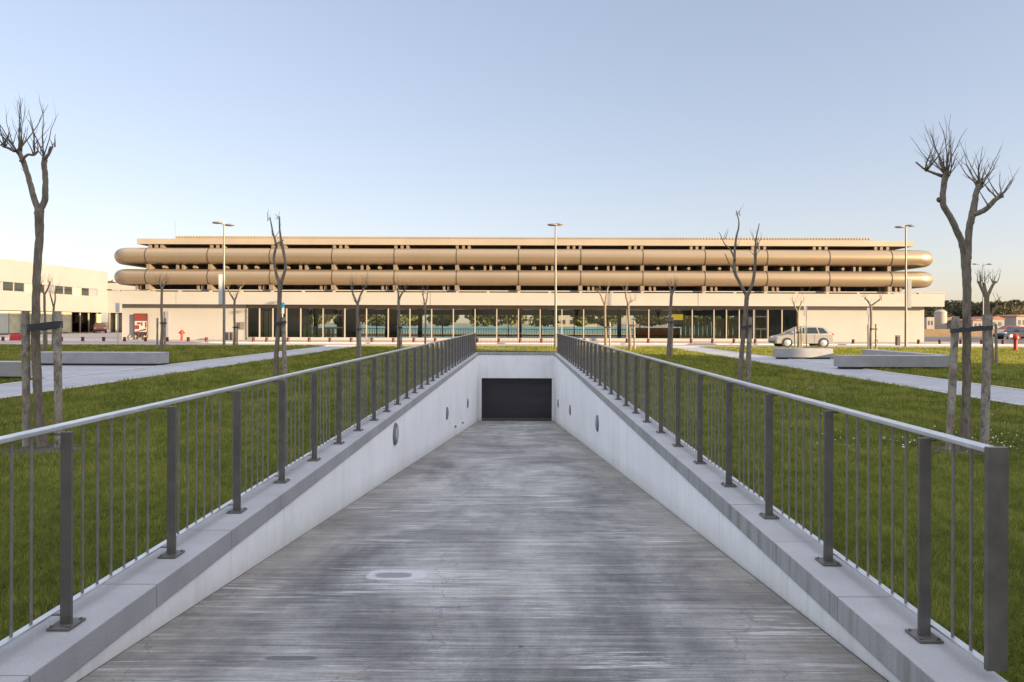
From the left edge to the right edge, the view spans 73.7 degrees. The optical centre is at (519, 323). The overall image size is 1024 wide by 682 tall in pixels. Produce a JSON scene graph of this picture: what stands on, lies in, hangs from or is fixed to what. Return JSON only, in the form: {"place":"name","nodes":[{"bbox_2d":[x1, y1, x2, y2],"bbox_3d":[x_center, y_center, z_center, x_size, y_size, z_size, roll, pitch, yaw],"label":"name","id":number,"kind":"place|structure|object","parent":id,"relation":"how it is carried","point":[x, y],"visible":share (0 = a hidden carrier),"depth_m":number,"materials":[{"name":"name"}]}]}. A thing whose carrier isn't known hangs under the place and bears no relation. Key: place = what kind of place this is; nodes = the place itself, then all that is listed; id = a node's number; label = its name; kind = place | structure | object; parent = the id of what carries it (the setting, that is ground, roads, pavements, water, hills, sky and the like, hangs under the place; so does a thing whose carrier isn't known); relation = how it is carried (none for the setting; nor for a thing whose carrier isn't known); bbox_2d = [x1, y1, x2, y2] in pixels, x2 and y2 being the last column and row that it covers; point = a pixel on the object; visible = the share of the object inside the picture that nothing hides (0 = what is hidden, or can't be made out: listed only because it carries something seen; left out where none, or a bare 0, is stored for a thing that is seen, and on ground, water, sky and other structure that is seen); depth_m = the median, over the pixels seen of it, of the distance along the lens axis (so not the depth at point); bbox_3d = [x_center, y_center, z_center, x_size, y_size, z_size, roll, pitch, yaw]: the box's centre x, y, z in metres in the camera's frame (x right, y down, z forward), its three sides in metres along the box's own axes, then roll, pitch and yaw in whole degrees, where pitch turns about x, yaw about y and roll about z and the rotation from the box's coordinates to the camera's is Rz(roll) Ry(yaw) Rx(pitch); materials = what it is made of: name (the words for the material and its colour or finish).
{"place":"outdoors","nodes":[
{"label":"outdoors","id":0,"kind":"place"},
{"bbox_2d":[0,330,121,338],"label":"forecourt","id":1,"kind":"structure","parent":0,"point":[109,334],"depth_m":81.13,"materials":[{"name":"concrete"}]},
{"bbox_2d":[0,259,107,334],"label":"side building","id":2,"kind":"structure","parent":1,"relation":"on","point":[81,304],"depth_m":94.72,"materials":[{"name":"white"}]},
{"bbox_2d":[2,281,12,290],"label":"window frame","id":3,"kind":"structure","parent":2,"relation":"in","point":[8,286],"depth_m":85.49,"materials":[{"name":"white metal"}]},
{"bbox_2d":[13,282,23,291],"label":"window frame","id":4,"kind":"structure","parent":2,"relation":"in","point":[16,286],"depth_m":87.35,"materials":[{"name":"white metal"}]},
{"bbox_2d":[72,287,80,294],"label":"window frame","id":5,"kind":"structure","parent":2,"relation":"in","point":[75,291],"depth_m":98.79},
{"bbox_2d":[92,323,107,332],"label":"parked car","id":6,"kind":"object","parent":1,"relation":"on","point":[99,326],"visible":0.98,"depth_m":100.28,"materials":[{"name":"red paint"}]},
{"bbox_2d":[312,315,336,325],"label":"leafy tree","id":7,"kind":"object","parent":1,"relation":"on","point":[327,319],"visible":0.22,"depth_m":133.30,"materials":[{"name":"green plant"}]},
{"bbox_2d":[31,365,148,378],"bbox_3d":[-16.280,1.592,22.900,5.450,0.001,6.600,0,0,0],"label":"path bay","id":8,"kind":"object","parent":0,"point":[48,371],"visible":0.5,"depth_m":23.52,"materials":[{"name":"concrete"}]},
{"bbox_2d":[0,361,31,378],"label":"stone bench","id":9,"kind":"object","parent":8,"relation":"on","point":[10,369],"visible":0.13,"depth_m":19.40,"materials":[{"name":"concrete"}]},
{"bbox_2d":[41,351,168,365],"bbox_3d":[-15.904,1.354,25.950,4.800,0.510,0.700,0,0,0],"label":"stone bench","id":10,"kind":"object","parent":8,"relation":"on","point":[121,358],"visible":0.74,"depth_m":25.60,"materials":[{"name":"concrete"}]},
{"bbox_2d":[107,283,155,331],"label":"link wing","id":11,"kind":"structure","parent":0,"point":[111,306],"depth_m":106.00,"materials":[{"name":"paint"}]},
{"bbox_2d":[1,346,271,383],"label":"lawn","id":12,"kind":"structure","parent":0,"point":[137,349],"depth_m":31.78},
{"bbox_2d":[41,272,53,350],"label":"bare tree","id":13,"kind":"object","parent":12,"relation":"on","point":[45,331],"visible":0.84,"depth_m":36.85,"materials":[{"name":"brown plant"}]},
{"bbox_2d":[46,278,61,350],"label":"bare tree","id":14,"kind":"object","parent":12,"relation":"on","point":[54,300],"visible":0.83,"depth_m":37.93,"materials":[{"name":"brown plant"}]},
{"bbox_2d":[155,271,170,348],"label":"bare tree","id":15,"kind":"object","parent":12,"relation":"on","point":[161,318],"visible":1,"depth_m":40.76,"materials":[{"name":"brown plant"}]},
{"bbox_2d":[160,318,166,348],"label":"tree stake","id":16,"kind":"object","parent":12,"relation":"on","point":[164,322],"visible":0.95,"depth_m":40.76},
{"bbox_2d":[212,221,234,345],"bbox_3d":[-20.393,-2.690,46.962,1.465,8.549,0.484,0,0,-19],"label":"street lamp","id":17,"kind":"object","parent":12,"relation":"on","point":[221,298],"visible":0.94,"depth_m":46.89,"materials":[{"name":"metal"}]},
{"bbox_2d":[225,281,243,344],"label":"bare tree","id":18,"kind":"object","parent":12,"relation":"on","point":[234,321],"visible":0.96,"depth_m":47.81,"materials":[{"name":"brown plant"}]},
{"bbox_2d":[0,346,355,396],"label":"path","id":19,"kind":"structure","parent":0,"point":[16,388],"depth_m":22.32,"materials":[{"name":"concrete"}]},
{"bbox_2d":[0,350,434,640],"bbox_3d":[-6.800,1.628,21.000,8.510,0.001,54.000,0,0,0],"label":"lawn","id":20,"kind":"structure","parent":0,"point":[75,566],"depth_m":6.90,"materials":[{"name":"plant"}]},
{"bbox_2d":[0,444,85,454],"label":"soil patch","id":21,"kind":"object","parent":20,"relation":"on","point":[38,449],"visible":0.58,"depth_m":8.77,"materials":[{"name":"soil"}]},
{"bbox_2d":[21,311,29,446],"bbox_3d":[-6.509,0.761,9.000,0.110,1.838,0.097,0,0,0],"label":"tree stake","id":22,"kind":"object","parent":21,"relation":"on","point":[25,342],"visible":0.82,"depth_m":8.96,"materials":[{"name":"wood"}]},
{"bbox_2d":[0,91,57,446],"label":"bare tree","id":23,"kind":"object","parent":21,"relation":"on","point":[39,416],"visible":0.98,"depth_m":8.98,"materials":[{"name":"brown plant"}]},
{"bbox_2d":[26,311,62,447],"bbox_3d":[-6.215,0.761,8.950,0.453,1.839,0.177,0,0,0],"label":"tree stake","id":24,"kind":"object","parent":21,"relation":"on","point":[56,324],"visible":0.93,"depth_m":8.91,"materials":[{"name":"wood"}]},
{"bbox_2d":[347,271,367,361],"bbox_3d":[-6.260,-0.223,26.752,0.827,3.822,0.622,0,0,-33],"label":"bare tree","id":25,"kind":"object","parent":20,"relation":"on","point":[357,322],"visible":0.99,"depth_m":26.58,"materials":[{"name":"brown plant"}]},
{"bbox_2d":[356,324,361,361],"bbox_3d":[-6.263,0.857,26.610,0.190,1.647,0.173,0,0,0],"label":"tree stake","id":26,"kind":"object","parent":20,"relation":"on","point":[359,328],"visible":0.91,"depth_m":26.57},
{"bbox_2d":[392,274,411,349],"bbox_3d":[-5.837,-0.472,33.643,1.268,4.313,0.500,0,0,-28],"label":"bare tree","id":27,"kind":"object","parent":20,"relation":"on","point":[398,329],"visible":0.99,"depth_m":33.41,"materials":[{"name":"brown plant"}]},
{"bbox_2d":[420,281,428,349],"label":"bare tree","id":28,"kind":"object","parent":20,"relation":"on","point":[427,292],"visible":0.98,"depth_m":39.53,"materials":[{"name":"brown plant"}]},
{"bbox_2d":[106,325,728,335],"bbox_3d":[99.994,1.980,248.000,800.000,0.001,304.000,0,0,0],"label":"verge","id":29,"kind":"structure","parent":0,"point":[455,333],"depth_m":109.24,"materials":[{"name":"plant"}]},
{"bbox_2d":[359,315,373,325],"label":"leafy tree","id":30,"kind":"object","parent":29,"relation":"on","point":[362,318],"visible":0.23,"depth_m":138.38,"materials":[{"name":"green plant"}]},
{"bbox_2d":[367,315,397,325],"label":"leafy tree","id":31,"kind":"object","parent":29,"relation":"on","point":[380,319],"visible":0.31,"depth_m":130.32,"materials":[{"name":"green plant"}]},
{"bbox_2d":[397,315,423,325],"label":"leafy tree","id":32,"kind":"object","parent":29,"relation":"on","point":[405,319],"visible":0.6,"depth_m":133.09,"materials":[{"name":"green plant"}]},
{"bbox_2d":[427,309,459,325],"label":"leafy tree","id":33,"kind":"object","parent":29,"relation":"on","point":[437,320],"visible":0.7,"depth_m":133.82,"materials":[{"name":"green plant"}]},
{"bbox_2d":[464,309,505,325],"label":"leafy tree","id":34,"kind":"object","parent":29,"relation":"on","point":[483,320],"visible":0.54,"depth_m":128.24,"materials":[{"name":"green plant"}]},
{"bbox_2d":[498,315,527,325],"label":"leafy tree","id":35,"kind":"object","parent":29,"relation":"on","point":[513,319],"visible":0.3,"depth_m":127.34,"materials":[{"name":"green plant"}]},
{"bbox_2d":[318,326,711,332],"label":"blue wall","id":36,"kind":"structure","parent":29,"relation":"on","point":[486,328],"depth_m":120.00,"materials":[{"name":"paint"}]},
{"bbox_2d":[528,315,560,326],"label":"leafy tree","id":37,"kind":"object","parent":29,"relation":"on","point":[547,320],"visible":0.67,"depth_m":132.87,"materials":[{"name":"green plant"}]},
{"bbox_2d":[570,315,598,326],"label":"leafy tree","id":38,"kind":"object","parent":29,"relation":"on","point":[579,320],"visible":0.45,"depth_m":127.98,"materials":[{"name":"green plant"}]},
{"bbox_2d":[590,315,623,326],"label":"leafy tree","id":39,"kind":"object","parent":29,"relation":"on","point":[612,319],"visible":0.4,"depth_m":128.63,"materials":[{"name":"green plant"}]},
{"bbox_2d":[631,316,667,326],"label":"leafy tree","id":40,"kind":"object","parent":29,"relation":"on","point":[659,320],"visible":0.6,"depth_m":128.45,"materials":[{"name":"green plant"}]},
{"bbox_2d":[698,316,733,328],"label":"leafy tree","id":41,"kind":"object","parent":29,"relation":"on","point":[718,317],"visible":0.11,"depth_m":132.89,"materials":[{"name":"green plant"}]},
{"bbox_2d":[924,317,933,328],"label":"house","id":42,"kind":"structure","parent":29,"relation":"on","point":[928,322],"depth_m":150.00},
{"bbox_2d":[924,307,951,316],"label":"leafy tree","id":43,"kind":"object","parent":29,"relation":"on","point":[928,311],"visible":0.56,"depth_m":162.41,"materials":[{"name":"green plant"}]},
{"bbox_2d":[934,309,946,328],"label":"storage tank","id":44,"kind":"object","parent":29,"relation":"on","point":[940,318],"visible":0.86,"depth_m":153.93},
{"bbox_2d":[944,300,978,317],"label":"leafy tree","id":45,"kind":"object","parent":29,"relation":"on","point":[959,304],"visible":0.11,"depth_m":194.22,"materials":[{"name":"green plant"}]},
{"bbox_2d":[950,305,984,318],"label":"leafy tree","id":46,"kind":"object","parent":29,"relation":"on","point":[958,311],"visible":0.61,"depth_m":175.94,"materials":[{"name":"green plant"}]},
{"bbox_2d":[980,299,1023,314],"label":"leafy tree","id":47,"kind":"object","parent":29,"relation":"on","point":[1007,308],"visible":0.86,"depth_m":170.00,"materials":[{"name":"green plant"}]},
{"bbox_2d":[995,314,1023,326],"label":"house","id":48,"kind":"structure","parent":29,"relation":"on","point":[1014,320],"depth_m":160.91,"materials":[{"name":"paint"}]},
{"bbox_2d":[78,421,886,681],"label":"driveway ramp","id":49,"kind":"structure","parent":0,"point":[515,551],"depth_m":4.82,"materials":[{"name":"concrete"}]},
{"bbox_2d":[77,428,466,681],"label":"drain joint","id":50,"kind":"object","parent":49,"relation":"on","point":[220,588],"visible":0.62,"depth_m":4.82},
{"bbox_2d":[478,352,553,420],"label":"end wall","id":51,"kind":"structure","parent":49,"relation":"on","point":[515,386],"depth_m":37.20,"materials":[{"name":"concrete"}]},
{"bbox_2d":[482,378,551,420],"bbox_3d":[-0.159,4.291,37.222,3.810,2.616,0.075,0,0,0],"label":"garage door","id":52,"kind":"structure","parent":51,"relation":"in","point":[503,399],"depth_m":37.20,"materials":[{"name":"metal"}]},
{"bbox_2d":[558,424,888,681],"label":"drain joint","id":53,"kind":"object","parent":49,"relation":"on","point":[768,588],"visible":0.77,"depth_m":4.84,"materials":[{"name":"concrete"}]},
{"bbox_2d":[0,339,998,343],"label":"walkway","id":54,"kind":"structure","parent":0,"point":[408,341],"depth_m":57.41,"materials":[{"name":"concrete"}]},
{"bbox_2d":[9,334,20,340],"bbox_3d":[-41.598,1.219,56.447,0.960,0.605,0.560,0,0,0],"label":"barrier","id":55,"kind":"object","parent":54,"relation":"on","point":[15,337],"visible":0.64,"depth_m":56.27,"materials":[{"name":"red paint"}]},
{"bbox_2d":[132,313,147,339],"bbox_3d":[-33.790,0.309,60.822,1.409,2.335,0.175,0,0,0],"label":"advert board","id":56,"kind":"object","parent":54,"relation":"on","point":[140,324],"visible":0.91,"depth_m":60.82,"materials":[{"name":"plastic"}]},
{"bbox_2d":[0,342,1023,347],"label":"lane","id":57,"kind":"structure","parent":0,"point":[499,344],"depth_m":51.92,"materials":[{"name":"asphalt"}]},
{"bbox_2d":[115,303,119,343],"bbox_3d":[-29.136,0.036,49.483,0.300,3.042,0.095,0,0,0],"label":"pole sign","id":58,"kind":"object","parent":57,"relation":"on","point":[117,307],"visible":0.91,"depth_m":49.44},
{"bbox_2d":[596,277,610,345],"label":"bare tree","id":59,"kind":"object","parent":57,"relation":"on","point":[605,332],"visible":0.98,"depth_m":49.43,"materials":[{"name":"brown plant"}]},
{"bbox_2d":[768,326,833,346],"bbox_3d":[20.391,0.998,49.600,4.167,1.585,2.009,0,0,0],"label":"parked car","id":60,"kind":"object","parent":57,"relation":"on","point":[820,336],"visible":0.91,"depth_m":48.80,"materials":[{"name":"silver metal"}]},
{"bbox_2d":[895,224,914,346],"bbox_3d":[27.559,-2.668,48.845,1.652,8.812,0.504,0,0,-18],"label":"street lamp","id":61,"kind":"object","parent":57,"relation":"on","point":[908,283],"visible":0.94,"depth_m":48.77,"materials":[{"name":"metal"}]},
{"bbox_2d":[0,0,1023,368],"label":"sky","id":62,"kind":"structure","parent":0,"point":[421,118],"materials":[{"name":"blue"}]},
{"bbox_2d":[0,343,1023,681],"bbox_3d":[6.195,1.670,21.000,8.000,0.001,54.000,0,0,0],"label":"lawn","id":63,"kind":"structure","parent":0,"point":[946,534],"depth_m":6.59,"materials":[{"name":"plant"}]},
{"bbox_2d":[547,223,562,346],"bbox_3d":[2.376,-2.543,45.639,0.674,8.401,1.490,0,0,25],"label":"street lamp","id":64,"kind":"object","parent":63,"relation":"on","point":[555,301],"visible":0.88,"depth_m":45.63,"materials":[{"name":"metal"}]},
{"bbox_2d":[620,274,639,349],"bbox_3d":[6.910,-0.633,41.578,1.629,4.734,0.974,0,0,20],"label":"bare tree","id":65,"kind":"object","parent":63,"relation":"on","point":[629,327],"visible":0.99,"depth_m":41.73,"materials":[{"name":"brown plant"}]},
{"bbox_2d":[667,317,673,356],"bbox_3d":[7.381,0.715,33.466,0.345,2.019,0.198,0,0,0],"label":"tree stake","id":66,"kind":"object","parent":63,"relation":"on","point":[671,348],"visible":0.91,"depth_m":33.42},
{"bbox_2d":[665,276,677,356],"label":"bare tree","id":67,"kind":"object","parent":63,"relation":"on","point":[669,324],"visible":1,"depth_m":33.40,"materials":[{"name":"brown plant"}]},
{"bbox_2d":[917,445,984,455],"bbox_3d":[5.835,1.664,8.921,1.164,0.001,0.849,0,0,0],"label":"soil patch","id":68,"kind":"object","parent":63,"relation":"on","point":[933,448],"visible":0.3,"depth_m":8.91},
{"bbox_2d":[945,316,959,449],"bbox_3d":[5.672,0.814,8.950,0.170,1.812,0.096,0,0,0],"label":"tree stake","id":69,"kind":"object","parent":68,"relation":"on","point":[952,382],"visible":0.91,"depth_m":8.92,"materials":[{"name":"wood"}]},
{"bbox_2d":[911,114,1019,450],"bbox_3d":[5.838,-0.486,8.980,1.411,4.428,0.662,0,0,-6],"label":"bare tree","id":70,"kind":"object","parent":68,"relation":"on","point":[965,246],"visible":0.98,"depth_m":8.91,"materials":[{"name":"brown plant"}]},
{"bbox_2d":[950,314,992,444],"bbox_3d":[5.894,0.803,8.900,0.526,1.834,0.184,0,0,0],"label":"tree stake","id":71,"kind":"object","parent":68,"relation":"on","point":[986,328],"visible":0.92,"depth_m":8.86,"materials":[{"name":"wood"}]},
{"bbox_2d":[112,236,944,341],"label":"terminal building","id":72,"kind":"structure","parent":0,"point":[496,276],"depth_m":60.20,"materials":[{"name":"white paint"}]},
{"bbox_2d":[165,311,168,336],"bbox_3d":[-31.589,0.224,61.104,0.344,2.550,0.088,0,0,0],"label":"side door","id":73,"kind":"structure","parent":72,"relation":"in","point":[166,312],"depth_m":61.06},
{"bbox_2d":[635,328,679,337],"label":"counter","id":74,"kind":"object","parent":72,"relation":"on","point":[653,332],"visible":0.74,"depth_m":67.00,"materials":[{"name":"wood"}]},
{"bbox_2d":[672,310,682,326],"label":"hanging sign","id":75,"kind":"object","parent":72,"relation":"hanging from","point":[678,320],"visible":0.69,"depth_m":66.00,"materials":[{"name":"yellow"}]},
{"bbox_2d":[101,322,1023,343],"bbox_3d":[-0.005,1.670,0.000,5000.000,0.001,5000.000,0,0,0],"label":"ground","id":76,"kind":"structure","parent":0,"point":[428,324],"depth_m":547.47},
{"bbox_2d":[0,346,323,398],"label":"path edging","id":77,"kind":"object","parent":76,"relation":"on","point":[139,368],"visible":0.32,"depth_m":22.66,"materials":[{"name":"concrete"}]},
{"bbox_2d":[0,352,478,681],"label":"retaining wall","id":78,"kind":"structure","parent":76,"relation":"on","point":[134,604],"depth_m":5.60,"materials":[{"name":"concrete"}]},
{"bbox_2d":[0,333,476,648],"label":"railing","id":79,"kind":"object","parent":78,"relation":"on","point":[452,351],"visible":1,"depth_m":5.21,"materials":[{"name":"metal"}]},
{"bbox_2d":[393,423,398,444],"bbox_3d":[-2.204,1.983,12.200,0.055,0.400,0.400,0,0,0],"label":"wall light","id":80,"kind":"object","parent":78,"relation":"attached to","point":[395,434],"visible":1,"depth_m":12.09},
{"bbox_2d":[0,341,1023,345],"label":"walk kerb","id":81,"kind":"structure","parent":76,"relation":"on","point":[497,343],"depth_m":54.00,"materials":[{"name":"concrete"}]},
{"bbox_2d":[554,353,1007,681],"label":"retaining wall","id":82,"kind":"structure","parent":76,"relation":"on","point":[861,617],"depth_m":5.48,"materials":[{"name":"concrete"}]},
{"bbox_2d":[557,333,1008,670],"bbox_3d":[2.100,1.081,20.530,0.183,1.049,34.940,0,0,0],"label":"railing","id":83,"kind":"object","parent":82,"relation":"on","point":[574,350],"visible":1,"depth_m":4.34,"materials":[{"name":"metal"}]},
{"bbox_2d":[480,333,551,350],"bbox_3d":[-0.176,1.050,38.000,4.545,0.995,0.060,0,0,0],"label":"railing","id":84,"kind":"object","parent":83,"relation":"attached to","point":[507,341],"visible":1,"depth_m":37.99,"materials":[{"name":"metal"}]},
{"bbox_2d":[701,347,1023,405],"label":"path edging","id":85,"kind":"object","parent":76,"relation":"on","point":[904,374],"visible":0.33,"depth_m":20.58,"materials":[{"name":"concrete"}]},
{"bbox_2d":[529,316,596,326],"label":"house","id":86,"kind":"structure","parent":0,"point":[567,321],"depth_m":150.00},
{"bbox_2d":[796,359,833,363],"bbox_3d":[14.220,1.690,28.800,3.050,0.001,7.200,0,0,0],"label":"path bay","id":87,"kind":"object","parent":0,"point":[829,361],"visible":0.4,"depth_m":30.77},
{"bbox_2d":[773,348,832,358],"bbox_3d":[13.370,1.448,32.250,2.650,0.510,0.500,0,0,0],"label":"stone bench","id":88,"kind":"object","parent":87,"relation":"on","point":[802,353],"visible":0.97,"depth_m":32.00,"materials":[{"name":"concrete"}]},
{"bbox_2d":[834,355,947,368],"bbox_3d":[13.720,1.449,25.275,3.950,0.510,0.550,0,0,0],"label":"stone bench","id":89,"kind":"object","parent":87,"relation":"on","point":[882,361],"visible":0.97,"depth_m":25.00,"materials":[{"name":"concrete"}]},
{"bbox_2d":[673,347,1023,404],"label":"path","id":90,"kind":"structure","parent":0,"point":[1008,395],"depth_m":21.57,"materials":[{"name":"concrete"}]},
{"bbox_2d":[720,347,1022,388],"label":"lawn","id":91,"kind":"structure","parent":0,"point":[972,374],"depth_m":22.04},
{"bbox_2d":[790,286,810,347],"bbox_3d":[19.081,-0.535,46.524,1.029,4.601,1.448,0,0,43],"label":"bare tree","id":92,"kind":"object","parent":91,"relation":"on","point":[798,330],"visible":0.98,"depth_m":46.33,"materials":[{"name":"brown plant"}]},
{"bbox_2d":[862,289,882,348],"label":"bare tree","id":93,"kind":"object","parent":91,"relation":"on","point":[870,332],"visible":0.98,"depth_m":38.01,"materials":[{"name":"brown plant"}]},
{"bbox_2d":[862,349,949,367],"bbox_3d":[16.020,1.456,28.550,0.550,0.510,5.700,0,0,0],"label":"stone bench","id":94,"kind":"object","parent":91,"relation":"on","point":[875,352],"visible":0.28,"depth_m":28.99,"materials":[{"name":"concrete"}]},
{"bbox_2d":[975,264,1002,364],"bbox_3d":[19.159,-0.361,27.935,1.042,4.261,0.625,0,0,21],"label":"bare tree","id":95,"kind":"object","parent":91,"relation":"on","point":[985,293],"visible":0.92,"depth_m":27.94,"materials":[{"name":"brown plant"}]},
{"bbox_2d":[994,324,997,363],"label":"tree stake","id":96,"kind":"object","parent":91,"relation":"on","point":[996,345],"visible":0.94,"depth_m":27.96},
{"bbox_2d":[1010,334,1020,349],"bbox_3d":[30.844,1.174,42.467,0.581,1.050,0.378,0,0,0],"label":"fire hydrant","id":97,"kind":"object","parent":91,"relation":"on","point":[1015,338],"visible":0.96,"depth_m":42.39,"materials":[{"name":"metal"}]},
{"bbox_2d":[924,329,1005,335],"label":"wall","id":98,"kind":"structure","parent":0,"point":[936,332],"depth_m":95.00,"materials":[{"name":"paint"}]},
{"bbox_2d":[949,319,981,327],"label":"house","id":99,"kind":"structure","parent":0,"point":[976,322],"depth_m":150.00,"materials":[{"name":"paint"}]},
{"bbox_2d":[924,337,1023,341],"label":"road","id":100,"kind":"structure","parent":0,"point":[946,339],"depth_m":75.26,"materials":[{"name":"asphalt"}]},
{"bbox_2d":[973,263,991,337],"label":"street lamp","id":101,"kind":"object","parent":100,"relation":"on","point":[982,294],"visible":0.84,"depth_m":82.19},
{"bbox_2d":[993,327,1023,338],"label":"parked car","id":102,"kind":"object","parent":100,"relation":"on","point":[1009,332],"visible":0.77,"depth_m":77.25,"materials":[{"name":"blue paint"}]},
{"bbox_2d":[971,316,1004,328],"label":"house","id":103,"kind":"structure","parent":0,"point":[998,321],"depth_m":152.00,"materials":[{"name":"paint"}]},
{"label":"soil patch","id":104,"kind":"structure","parent":0,"visible":0},
{"bbox_2d":[267,210,286,383],"bbox_3d":[-6.575,-0.697,18.472,0.516,4.759,0.340,0,0,39],"label":"bare tree","id":105,"kind":"object","parent":104,"relation":"on","point":[278,327],"visible":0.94,"depth_m":18.37,"materials":[{"name":"brown plant"}]},
{"bbox_2d":[275,317,286,383],"bbox_3d":[-6.421,0.759,18.400,0.326,1.844,0.205,0,0,0],"label":"tree stake","id":106,"kind":"object","parent":104,"relation":"on","point":[283,322],"visible":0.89,"depth_m":18.35,"materials":[{"name":"wood"}]},
{"label":"soil patch","id":107,"kind":"structure","parent":0,"visible":0},
{"bbox_2d":[719,204,761,388],"bbox_3d":[5.660,-0.651,17.333,1.122,4.750,0.552,0,0,0],"label":"bare tree","id":108,"kind":"object","parent":107,"relation":"on","point":[742,341],"visible":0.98,"depth_m":17.36,"materials":[{"name":"brown plant"}]},
{"bbox_2d":[740,317,752,387],"bbox_3d":[5.778,0.783,17.400,0.303,1.875,0.210,0,0,0],"label":"tree stake","id":109,"kind":"object","parent":107,"relation":"on","point":[749,326],"visible":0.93,"depth_m":17.35,"materials":[{"name":"wood"}]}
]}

